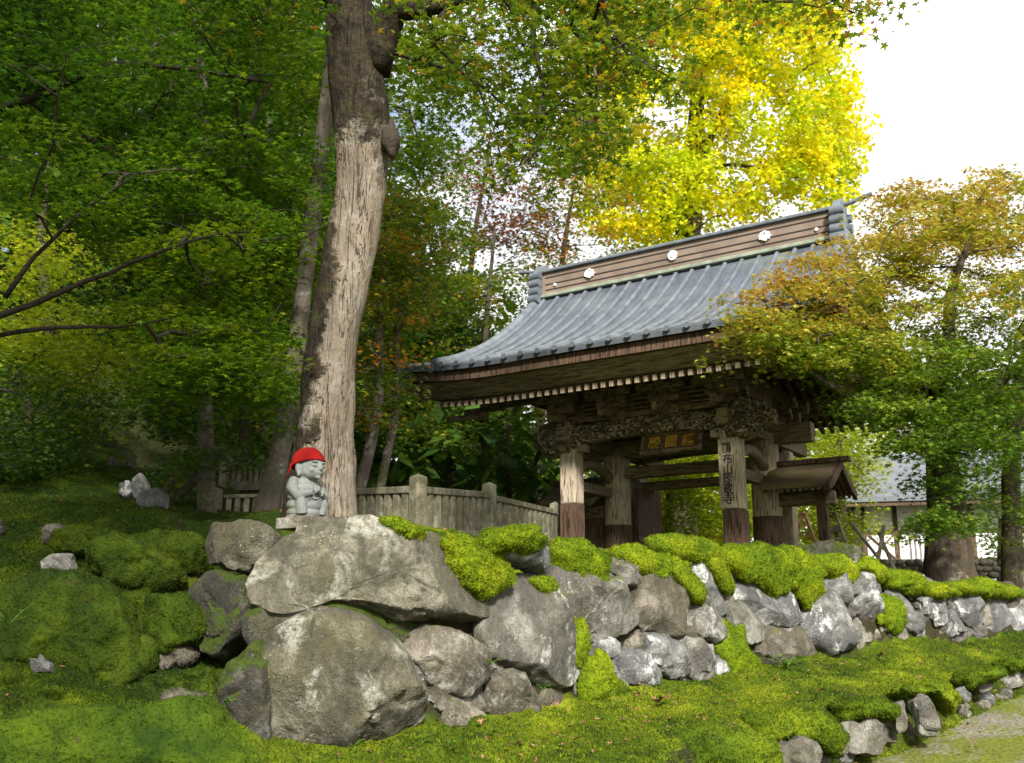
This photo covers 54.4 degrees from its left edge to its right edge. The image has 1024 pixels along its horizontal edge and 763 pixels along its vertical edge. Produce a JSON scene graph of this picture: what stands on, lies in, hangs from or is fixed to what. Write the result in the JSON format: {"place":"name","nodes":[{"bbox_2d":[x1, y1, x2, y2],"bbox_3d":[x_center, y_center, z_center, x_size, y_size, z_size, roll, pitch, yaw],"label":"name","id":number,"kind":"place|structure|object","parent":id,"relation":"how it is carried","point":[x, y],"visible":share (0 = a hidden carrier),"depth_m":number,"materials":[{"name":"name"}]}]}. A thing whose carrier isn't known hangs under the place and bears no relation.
{"place":"outdoors","nodes":[
{"label":"outdoors","id":0,"kind":"place"},
{"bbox_2d":[276,447,327,530],"bbox_3d":[-1.701,0.886,8.261,0.318,0.687,0.427,-8,-16,31],"label":"stone statue","id":1,"kind":"object","parent":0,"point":[306,495],"visible":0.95,"depth_m":8.18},
{"bbox_2d":[0,178,1023,762],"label":"ground","id":2,"kind":"structure","parent":0,"point":[156,448],"depth_m":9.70,"materials":[{"name":"plant"}]},
{"bbox_2d":[0,661,23,690],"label":"mossy rock","id":3,"kind":"object","parent":2,"relation":"on","point":[11,673],"visible":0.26,"depth_m":6.65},
{"bbox_2d":[0,347,126,488],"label":"shrub","id":4,"kind":"object","parent":2,"relation":"on","point":[30,426],"visible":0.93,"depth_m":13.29,"materials":[{"name":"green plant"}]},
{"bbox_2d":[0,566,150,685],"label":"mossy rock","id":5,"kind":"object","parent":2,"relation":"on","point":[82,619],"visible":0.61,"depth_m":7.22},
{"bbox_2d":[0,162,157,443],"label":"maple tree","id":6,"kind":"object","parent":2,"relation":"on","point":[45,262],"visible":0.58,"depth_m":16.12,"materials":[{"name":"green plant"}]},
{"bbox_2d":[47,522,114,557],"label":"mossy rock","id":7,"kind":"object","parent":2,"relation":"on","point":[74,539],"visible":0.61,"depth_m":8.81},
{"bbox_2d":[106,445,136,468],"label":"boulder","id":8,"kind":"object","parent":2,"relation":"on","point":[114,455],"visible":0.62,"depth_m":14.88,"materials":[{"name":"stone"}]},
{"bbox_2d":[0,693,270,762],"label":"mossy rock","id":9,"kind":"object","parent":2,"relation":"on","point":[191,729],"visible":1,"depth_m":5.80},
{"bbox_2d":[82,530,188,607],"bbox_3d":[-3.058,1.552,8.034,0.811,0.697,0.698,0,-13,0],"label":"mossy rock","id":10,"kind":"object","parent":2,"relation":"on","point":[138,571],"visible":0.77,"depth_m":7.83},
{"bbox_2d":[136,634,161,672],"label":"mossy rock","id":11,"kind":"object","parent":2,"relation":"on","point":[148,656],"visible":0.35,"depth_m":7.30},
{"bbox_2d":[136,487,168,508],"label":"pale rock","id":12,"kind":"object","parent":2,"relation":"on","point":[154,496],"visible":0.84,"depth_m":11.18,"materials":[{"name":"grey stone"}]},
{"bbox_2d":[141,672,191,700],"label":"mossy rock","id":13,"kind":"object","parent":2,"relation":"on","point":[155,688],"visible":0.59,"depth_m":7.07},
{"bbox_2d":[129,527,214,577],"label":"mossy rock","id":14,"kind":"object","parent":2,"relation":"on","point":[186,550],"visible":0.55,"depth_m":8.35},
{"bbox_2d":[137,590,207,654],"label":"mossy rock","id":15,"kind":"object","parent":2,"relation":"on","point":[169,622],"visible":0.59,"depth_m":7.40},
{"bbox_2d":[159,645,200,669],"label":"mossy rock","id":16,"kind":"object","parent":2,"relation":"on","point":[185,656],"visible":0.39,"depth_m":7.39,"materials":[{"name":"grey stone"}]},
{"bbox_2d":[0,0,366,440],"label":"maple tree","id":17,"kind":"object","parent":2,"relation":"on","point":[210,363],"visible":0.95,"depth_m":10.16,"materials":[{"name":"green plant"}]},
{"bbox_2d":[53,0,325,512],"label":"maple tree","id":18,"kind":"object","parent":2,"relation":"on","point":[204,460],"visible":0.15,"depth_m":12.98,"materials":[{"name":"green plant"}]},
{"bbox_2d":[188,569,250,661],"bbox_3d":[-2.215,1.805,7.650,0.580,0.695,0.594,0,-13,0],"label":"mossy rock","id":19,"kind":"object","parent":2,"relation":"on","point":[220,597],"visible":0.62,"depth_m":7.46,"materials":[{"name":"stone"}]},
{"bbox_2d":[216,639,271,739],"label":"mossy rock","id":20,"kind":"object","parent":2,"relation":"on","point":[243,677],"visible":0.6,"depth_m":6.63,"materials":[{"name":"stone"}]},
{"bbox_2d":[216,487,283,511],"bbox_3d":[-3.340,1.703,12.858,1.236,0.780,0.200,9,-16,-33],"label":"stone fence","id":21,"kind":"object","parent":2,"relation":"on","point":[244,499],"visible":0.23,"depth_m":12.71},
{"bbox_2d":[218,452,291,493],"bbox_3d":[-3.821,1.469,14.971,1.440,0.814,0.200,-7,-15,27],"label":"stone fence","id":22,"kind":"object","parent":2,"relation":"on","point":[249,480],"visible":0.36,"depth_m":15.02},
{"bbox_2d":[95,119,446,461],"bbox_3d":[-4.900,-1.504,21.061,9.404,8.169,5.844,-13,-19,43],"label":"maple tree","id":23,"kind":"object","parent":2,"relation":"on","point":[245,428],"visible":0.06,"depth_m":19.95,"materials":[{"name":"green plant"}]},
{"bbox_2d":[0,0,630,503],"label":"wood","id":24,"kind":"object","parent":2,"relation":"on","point":[402,470],"visible":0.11,"depth_m":25.07,"materials":[{"name":"green plant"}]},
{"bbox_2d":[239,601,435,644],"bbox_3d":[-1.065,1.896,7.496,2.054,0.567,0.431,12,-18,-41],"label":"wall stone","id":25,"kind":"object","parent":2,"relation":"on","point":[257,623],"visible":0.13,"depth_m":6.94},
{"bbox_2d":[245,514,489,623],"bbox_3d":[-0.975,1.425,7.534,2.064,0.809,0.587,11,-17,-37],"label":"wall stone","id":26,"kind":"object","parent":25,"relation":"on","point":[371,562],"visible":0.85,"depth_m":7.30,"materials":[{"name":"stone"}]},
{"bbox_2d":[205,519,280,572],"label":"wall stone","id":27,"kind":"object","parent":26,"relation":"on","point":[241,545],"visible":0.88,"depth_m":7.96,"materials":[{"name":"stone"}]},
{"bbox_2d":[378,514,427,541],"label":"moss cushion","id":28,"kind":"object","parent":26,"relation":"on","point":[406,528],"visible":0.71,"depth_m":7.50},
{"bbox_2d":[439,531,516,601],"bbox_3d":[-0.285,1.486,7.969,0.742,0.556,0.341,13,-19,-43],"label":"moss cushion","id":29,"kind":"object","parent":26,"relation":"on","point":[482,573],"visible":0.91,"depth_m":7.84,"materials":[{"name":"plant"}]},
{"bbox_2d":[262,605,427,747],"bbox_3d":[-1.271,2.090,7.006,1.374,1.001,0.641,2,-14,-7],"label":"wall stone","id":30,"kind":"object","parent":2,"relation":"on","point":[337,675],"visible":0.8,"depth_m":6.76,"materials":[{"name":"stone"}]},
{"bbox_2d":[194,0,515,512],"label":"maple tree","id":31,"kind":"object","parent":2,"relation":"on","point":[270,495],"visible":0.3,"depth_m":12.67,"materials":[{"name":"green plant"}]},
{"bbox_2d":[356,474,426,526],"bbox_3d":[-1.790,1.870,13.521,0.200,1.073,1.794,13,-18,-42],"label":"stone fence","id":32,"kind":"object","parent":2,"relation":"on","point":[409,502],"visible":0.4,"depth_m":13.21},
{"bbox_2d":[315,124,491,487],"bbox_3d":[-1.761,-1.104,16.119,2.933,6.642,4.491,0,-13,0],"label":"maple tree","id":33,"kind":"object","parent":2,"relation":"on","point":[387,282],"visible":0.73,"depth_m":15.23,"materials":[{"name":"green plant"}]},
{"bbox_2d":[361,223,556,498],"bbox_3d":[-0.904,-0.314,24.418,6.013,8.062,6.127,0,-13,0],"label":"maple tree","id":34,"kind":"object","parent":2,"relation":"on","point":[485,302],"visible":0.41,"depth_m":23.48,"materials":[{"name":"green plant"}]},
{"bbox_2d":[426,482,495,535],"bbox_3d":[-0.745,1.829,14.175,0.200,1.074,2.309,-5,-14,21],"label":"stone fence","id":35,"kind":"object","parent":2,"relation":"on","point":[471,512],"visible":0.63,"depth_m":14.17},
{"bbox_2d":[440,694,485,726],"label":"wall stone","id":36,"kind":"object","parent":2,"relation":"on","point":[461,708],"visible":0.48,"depth_m":7.44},
{"bbox_2d":[403,624,492,697],"bbox_3d":[-0.476,2.126,7.572,0.819,0.550,0.345,12,-18,-42],"label":"wall stone","id":37,"kind":"object","parent":36,"relation":"on","point":[451,661],"visible":0.92,"depth_m":7.48,"materials":[{"name":"stone"}]},
{"bbox_2d":[419,133,579,488],"bbox_3d":[-0.500,-1.867,26.078,4.801,10.931,5.370,0,-13,0],"label":"maple tree","id":38,"kind":"object","parent":2,"relation":"on","point":[479,208],"visible":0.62,"depth_m":26.43,"materials":[{"name":"green plant"}]},
{"bbox_2d":[482,668,541,714],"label":"wall stone","id":39,"kind":"object","parent":2,"relation":"on","point":[505,690],"visible":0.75,"depth_m":7.77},
{"bbox_2d":[2,461,1023,762],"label":"fallen leaves","id":40,"kind":"object","parent":2,"relation":"on","point":[466,717],"visible":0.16,"depth_m":9.12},
{"bbox_2d":[473,572,581,688],"bbox_3d":[0.177,2.067,8.258,1.234,0.952,0.434,11,-17,-39],"label":"wall stone","id":41,"kind":"object","parent":2,"relation":"on","point":[528,629],"visible":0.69,"depth_m":8.12,"materials":[{"name":"stone"}]},
{"bbox_2d":[503,531,550,574],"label":"wall stone","id":42,"kind":"object","parent":41,"relation":"on","point":[538,562],"visible":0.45,"depth_m":8.29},
{"bbox_2d":[474,523,548,556],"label":"moss cushion","id":43,"kind":"object","parent":42,"relation":"on","point":[526,539],"visible":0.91,"depth_m":8.00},
{"bbox_2d":[527,574,568,597],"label":"moss cushion","id":44,"kind":"object","parent":41,"relation":"on","point":[544,583],"visible":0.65,"depth_m":8.35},
{"bbox_2d":[574,615,591,668],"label":"moss cushion","id":45,"kind":"object","parent":41,"relation":"on","point":[583,644],"visible":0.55,"depth_m":8.48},
{"bbox_2d":[496,496,560,540],"bbox_3d":[0.274,2.367,16.613,0.200,1.026,2.959,-5,-14,21],"label":"stone fence","id":46,"kind":"object","parent":2,"relation":"on","point":[509,511],"visible":0.49,"depth_m":16.52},
{"bbox_2d":[177,0,928,517],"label":"tree","id":47,"kind":"object","parent":2,"relation":"on","point":[363,52],"visible":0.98,"depth_m":9.46,"materials":[{"name":"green plant"}]},
{"bbox_2d":[499,141,658,502],"bbox_3d":[1.870,-1.855,27.256,4.769,12.307,5.623,0,-13,0],"label":"maple tree","id":48,"kind":"object","parent":2,"relation":"on","point":[572,195],"visible":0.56,"depth_m":27.47,"materials":[{"name":"green plant"}]},
{"bbox_2d":[547,565,638,643],"bbox_3d":[0.726,2.004,8.936,1.268,0.701,0.403,13,-19,-43],"label":"wall stone","id":49,"kind":"object","parent":2,"relation":"on","point":[605,609],"visible":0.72,"depth_m":8.81,"materials":[{"name":"stone"}]},
{"bbox_2d":[547,536,612,580],"bbox_3d":[0.601,1.676,8.853,0.827,0.613,0.328,11,-17,-38],"label":"moss cushion","id":50,"kind":"object","parent":49,"relation":"on","point":[583,557],"visible":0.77,"depth_m":8.74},
{"bbox_2d":[575,646,630,701],"bbox_3d":[0.792,2.578,8.709,0.322,0.519,0.690,-10,-17,36],"label":"moss cushion","id":51,"kind":"object","parent":2,"relation":"on","point":[597,678],"visible":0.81,"depth_m":8.52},
{"bbox_2d":[630,573,689,638],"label":"wall stone","id":52,"kind":"object","parent":2,"relation":"on","point":[661,605],"visible":0.72,"depth_m":9.46,"materials":[{"name":"stone"}]},
{"bbox_2d":[610,557,641,587],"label":"wall stone","id":53,"kind":"object","parent":52,"relation":"on","point":[628,572],"visible":0.69,"depth_m":9.26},
{"bbox_2d":[643,632,691,678],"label":"wall stone","id":54,"kind":"object","parent":2,"relation":"on","point":[671,657],"visible":0.88,"depth_m":9.38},
{"bbox_2d":[583,454,752,546],"bbox_3d":[4.304,2.812,25.610,5.972,4.995,6.792,0,-13,0],"label":"maple tree","id":55,"kind":"object","parent":2,"relation":"on","point":[700,500],"visible":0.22,"depth_m":24.17,"materials":[{"name":"green plant"}]},
{"bbox_2d":[393,191,954,548],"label":"temple gate","id":56,"kind":"structure","parent":2,"relation":"on","point":[595,358],"depth_m":17.58,"materials":[{"name":"brown wood"}]},
{"bbox_2d":[535,477,605,549],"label":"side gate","id":57,"kind":"structure","parent":56,"relation":"attached to","point":[594,506],"depth_m":19.15,"materials":[{"name":"brown wood"}]},
{"bbox_2d":[634,488,661,545],"bbox_3d":[2.664,3.078,19.248,0.090,1.950,1.050,-9,-16,32],"label":"door","id":58,"kind":"structure","parent":56,"relation":"in","point":[648,517],"depth_m":19.24,"materials":[{"name":"brown wood"}]},
{"bbox_2d":[758,455,857,540],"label":"side gate","id":59,"kind":"structure","parent":56,"relation":"attached to","point":[821,484],"depth_m":16.80,"materials":[{"name":"brown wood"}]},
{"bbox_2d":[676,636,714,680],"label":"wall stone","id":60,"kind":"object","parent":2,"relation":"on","point":[698,649],"visible":0.62,"depth_m":9.64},
{"bbox_2d":[687,602,707,616],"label":"wall stone","id":61,"kind":"object","parent":2,"relation":"on","point":[691,610],"visible":0.16,"depth_m":10.00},
{"bbox_2d":[691,562,727,616],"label":"wall stone","id":62,"kind":"object","parent":61,"relation":"on","point":[715,599],"visible":0.49,"depth_m":10.08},
{"bbox_2d":[644,532,735,595],"bbox_3d":[1.833,1.851,10.074,1.354,0.632,0.316,12,-18,-42],"label":"moss cushion","id":63,"kind":"object","parent":62,"relation":"on","point":[713,557],"visible":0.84,"depth_m":10.03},
{"bbox_2d":[707,643,715,661],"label":"wall stone","id":64,"kind":"object","parent":2,"relation":"on","point":[711,646],"visible":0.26,"depth_m":9.95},
{"bbox_2d":[687,606,727,643],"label":"wall stone","id":65,"kind":"object","parent":64,"relation":"on","point":[711,627],"visible":0.84,"depth_m":9.96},
{"bbox_2d":[607,542,707,605],"bbox_3d":[1.443,1.882,9.698,1.405,0.606,0.307,10,-17,-37],"label":"moss cushion","id":66,"kind":"object","parent":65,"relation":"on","point":[645,559],"visible":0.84,"depth_m":9.62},
{"bbox_2d":[553,0,883,534],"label":"ginkgo tree","id":67,"kind":"object","parent":2,"relation":"on","point":[819,148],"visible":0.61,"depth_m":32.71,"materials":[{"name":"yellow plant"}]},
{"bbox_2d":[662,719,784,762],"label":"moss cushion","id":68,"kind":"object","parent":2,"relation":"on","point":[707,741],"visible":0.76,"depth_m":7.04,"materials":[{"name":"plant"}]},
{"bbox_2d":[713,618,762,672],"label":"moss cushion","id":69,"kind":"object","parent":2,"relation":"on","point":[733,650],"visible":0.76,"depth_m":10.07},
{"bbox_2d":[723,599,763,644],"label":"wall stone","id":70,"kind":"object","parent":2,"relation":"on","point":[739,611],"visible":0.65,"depth_m":10.33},
{"bbox_2d":[475,346,1023,545],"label":"distant grove","id":71,"kind":"object","parent":2,"relation":"on","point":[801,539],"visible":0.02,"depth_m":38.85,"materials":[{"name":"green plant"}]},
{"bbox_2d":[750,625,816,664],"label":"wall stone","id":72,"kind":"object","parent":2,"relation":"on","point":[790,642],"visible":0.59,"depth_m":10.66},
{"bbox_2d":[732,581,802,627],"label":"wall stone","id":73,"kind":"object","parent":72,"relation":"on","point":[782,611],"visible":0.67,"depth_m":10.72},
{"bbox_2d":[721,540,790,597],"bbox_3d":[2.622,2.027,10.745,1.208,0.663,0.333,10,-17,-36],"label":"moss cushion","id":74,"kind":"object","parent":73,"relation":"on","point":[761,565],"visible":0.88,"depth_m":10.69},
{"bbox_2d":[738,703,850,759],"bbox_3d":[2.240,2.777,7.886,0.900,0.450,0.496,0,-13,0],"label":"moss cushion","id":75,"kind":"object","parent":2,"relation":"on","point":[826,731],"visible":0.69,"depth_m":7.73,"materials":[{"name":"plant"}]},
{"bbox_2d":[779,735,822,762],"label":"kerb stone","id":76,"kind":"object","parent":2,"relation":"on","point":[798,749],"visible":0.72,"depth_m":7.52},
{"bbox_2d":[798,590,859,656],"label":"wall stone","id":77,"kind":"object","parent":2,"relation":"on","point":[827,625],"visible":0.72,"depth_m":11.20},
{"bbox_2d":[773,543,827,611],"bbox_3d":[3.245,2.201,11.218,1.155,0.763,0.326,9,-16,-34],"label":"moss cushion","id":78,"kind":"object","parent":77,"relation":"on","point":[806,571],"visible":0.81,"depth_m":11.14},
{"bbox_2d":[823,573,860,605],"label":"wall stone","id":79,"kind":"object","parent":77,"relation":"on","point":[845,588],"visible":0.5,"depth_m":11.60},
{"bbox_2d":[814,552,860,582],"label":"moss cushion","id":80,"kind":"object","parent":79,"relation":"on","point":[835,565],"visible":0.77,"depth_m":11.62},
{"bbox_2d":[796,539,861,560],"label":"mossy rock","id":81,"kind":"object","parent":2,"relation":"on","point":[853,552],"visible":0.41,"depth_m":13.18,"materials":[{"name":"stone"}]},
{"bbox_2d":[793,424,896,554],"bbox_3d":[7.460,2.314,24.217,3.659,4.916,7.072,-5,-14,21],"label":"maple tree","id":82,"kind":"object","parent":2,"relation":"on","point":[830,441],"visible":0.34,"depth_m":22.72,"materials":[{"name":"green plant"}]},
{"bbox_2d":[694,162,1023,582],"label":"maple tree","id":83,"kind":"object","parent":2,"relation":"on","point":[939,416],"visible":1,"depth_m":13.66,"materials":[{"name":"green plant"}]},
{"bbox_2d":[857,639,864,649],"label":"wall stone","id":84,"kind":"object","parent":2,"relation":"on","point":[861,644],"visible":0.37,"depth_m":11.63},
{"bbox_2d":[853,617,865,638],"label":"wall stone","id":85,"kind":"object","parent":84,"relation":"on","point":[859,628],"visible":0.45,"depth_m":11.73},
{"bbox_2d":[851,561,884,618],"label":"wall stone","id":86,"kind":"object","parent":85,"relation":"on","point":[868,599],"visible":0.67,"depth_m":11.84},
{"bbox_2d":[855,555,890,584],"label":"moss cushion","id":87,"kind":"object","parent":86,"relation":"on","point":[876,567],"visible":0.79,"depth_m":11.99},
{"bbox_2d":[841,717,886,756],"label":"kerb stone","id":88,"kind":"object","parent":2,"relation":"on","point":[868,737],"visible":0.8,"depth_m":8.21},
{"bbox_2d":[825,695,901,722],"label":"moss cushion","id":89,"kind":"object","parent":88,"relation":"on","point":[851,708],"visible":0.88,"depth_m":8.30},
{"bbox_2d":[876,593,907,634],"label":"moss cushion","id":90,"kind":"object","parent":2,"relation":"on","point":[892,618],"visible":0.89,"depth_m":11.97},
{"bbox_2d":[885,590,925,636],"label":"wall stone","id":91,"kind":"object","parent":2,"relation":"on","point":[915,625],"visible":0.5,"depth_m":12.21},
{"bbox_2d":[880,568,934,597],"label":"moss cushion","id":92,"kind":"object","parent":91,"relation":"on","point":[907,582],"visible":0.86,"depth_m":12.25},
{"bbox_2d":[889,678,962,715],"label":"moss cushion","id":93,"kind":"object","parent":2,"relation":"on","point":[945,697],"visible":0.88,"depth_m":9.08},
{"bbox_2d":[880,559,1000,578],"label":"stone wall","id":94,"kind":"structure","parent":2,"relation":"on","point":[983,567],"depth_m":16.67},
{"bbox_2d":[970,628,983,638],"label":"wall stone","id":95,"kind":"object","parent":2,"relation":"on","point":[976,634],"visible":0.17,"depth_m":12.92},
{"bbox_2d":[953,595,984,631],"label":"wall stone","id":96,"kind":"object","parent":95,"relation":"on","point":[970,613],"visible":0.87,"depth_m":12.92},
{"bbox_2d":[972,683,993,695],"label":"kerb stone","id":97,"kind":"object","parent":2,"relation":"on","point":[983,688],"visible":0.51,"depth_m":10.28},
{"bbox_2d":[948,664,1008,691],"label":"moss cushion","id":98,"kind":"object","parent":97,"relation":"on","point":[970,679],"visible":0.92,"depth_m":10.13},
{"bbox_2d":[964,464,1023,581],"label":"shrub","id":99,"kind":"object","parent":2,"relation":"on","point":[998,551],"visible":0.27,"depth_m":18.38,"materials":[{"name":"green plant"}]},
{"bbox_2d":[964,353,1023,591],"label":"maple tree","id":100,"kind":"object","parent":2,"relation":"on","point":[1011,539],"visible":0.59,"depth_m":14.54,"materials":[{"name":"green plant"}]},
{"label":"wall stone","id":101,"kind":"object","parent":2,"relation":"on","visible":0},
{"bbox_2d":[610,646,661,686],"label":"wall stone","id":102,"kind":"object","parent":101,"relation":"on","point":[633,666],"visible":0.75,"depth_m":9.02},
{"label":"wall stone","id":103,"kind":"object","parent":2,"relation":"on","visible":0},
{"bbox_2d":[930,599,948,626],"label":"wall stone","id":104,"kind":"object","parent":103,"relation":"on","point":[939,615],"visible":0.84,"depth_m":12.59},
{"bbox_2d":[920,580,963,600],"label":"moss cushion","id":105,"kind":"object","parent":104,"relation":"on","point":[940,591],"visible":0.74,"depth_m":12.60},
{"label":"wall stone","id":106,"kind":"object","parent":2,"relation":"on","visible":0},
{"bbox_2d":[983,603,992,625],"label":"wall stone","id":107,"kind":"object","parent":106,"relation":"on","point":[988,618],"visible":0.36,"depth_m":13.14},
{"bbox_2d":[940,576,1023,600],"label":"moss cushion","id":108,"kind":"object","parent":107,"relation":"on","point":[985,588],"visible":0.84,"depth_m":13.05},
{"bbox_2d":[983,599,1012,631],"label":"wall stone","id":109,"kind":"object","parent":106,"relation":"on","point":[1000,613],"visible":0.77,"depth_m":13.19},
{"bbox_2d":[0,0,1023,541],"label":"sky","id":110,"kind":"structure","parent":0,"point":[947,87],"materials":[{"name":"white"}]},
{"bbox_2d":[829,450,1023,579],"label":"white house","id":111,"kind":"structure","parent":0,"point":[895,511],"depth_m":29.54,"materials":[{"name":"paint"}]},
{"bbox_2d":[867,695,1023,762],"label":"path","id":112,"kind":"structure","parent":0,"point":[999,738],"depth_m":9.05,"materials":[{"name":"gravel"}]},
{"bbox_2d":[907,693,940,737],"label":"kerb stone","id":113,"kind":"object","parent":112,"relation":"on","point":[922,710],"visible":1,"depth_m":8.74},
{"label":"mossy rock","id":114,"kind":"object","parent":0,"visible":0},
{"bbox_2d":[40,553,77,570],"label":"mossy rock","id":115,"kind":"object","parent":114,"relation":"on","point":[64,561],"visible":0.6,"depth_m":8.00,"materials":[{"name":"grey stone"}]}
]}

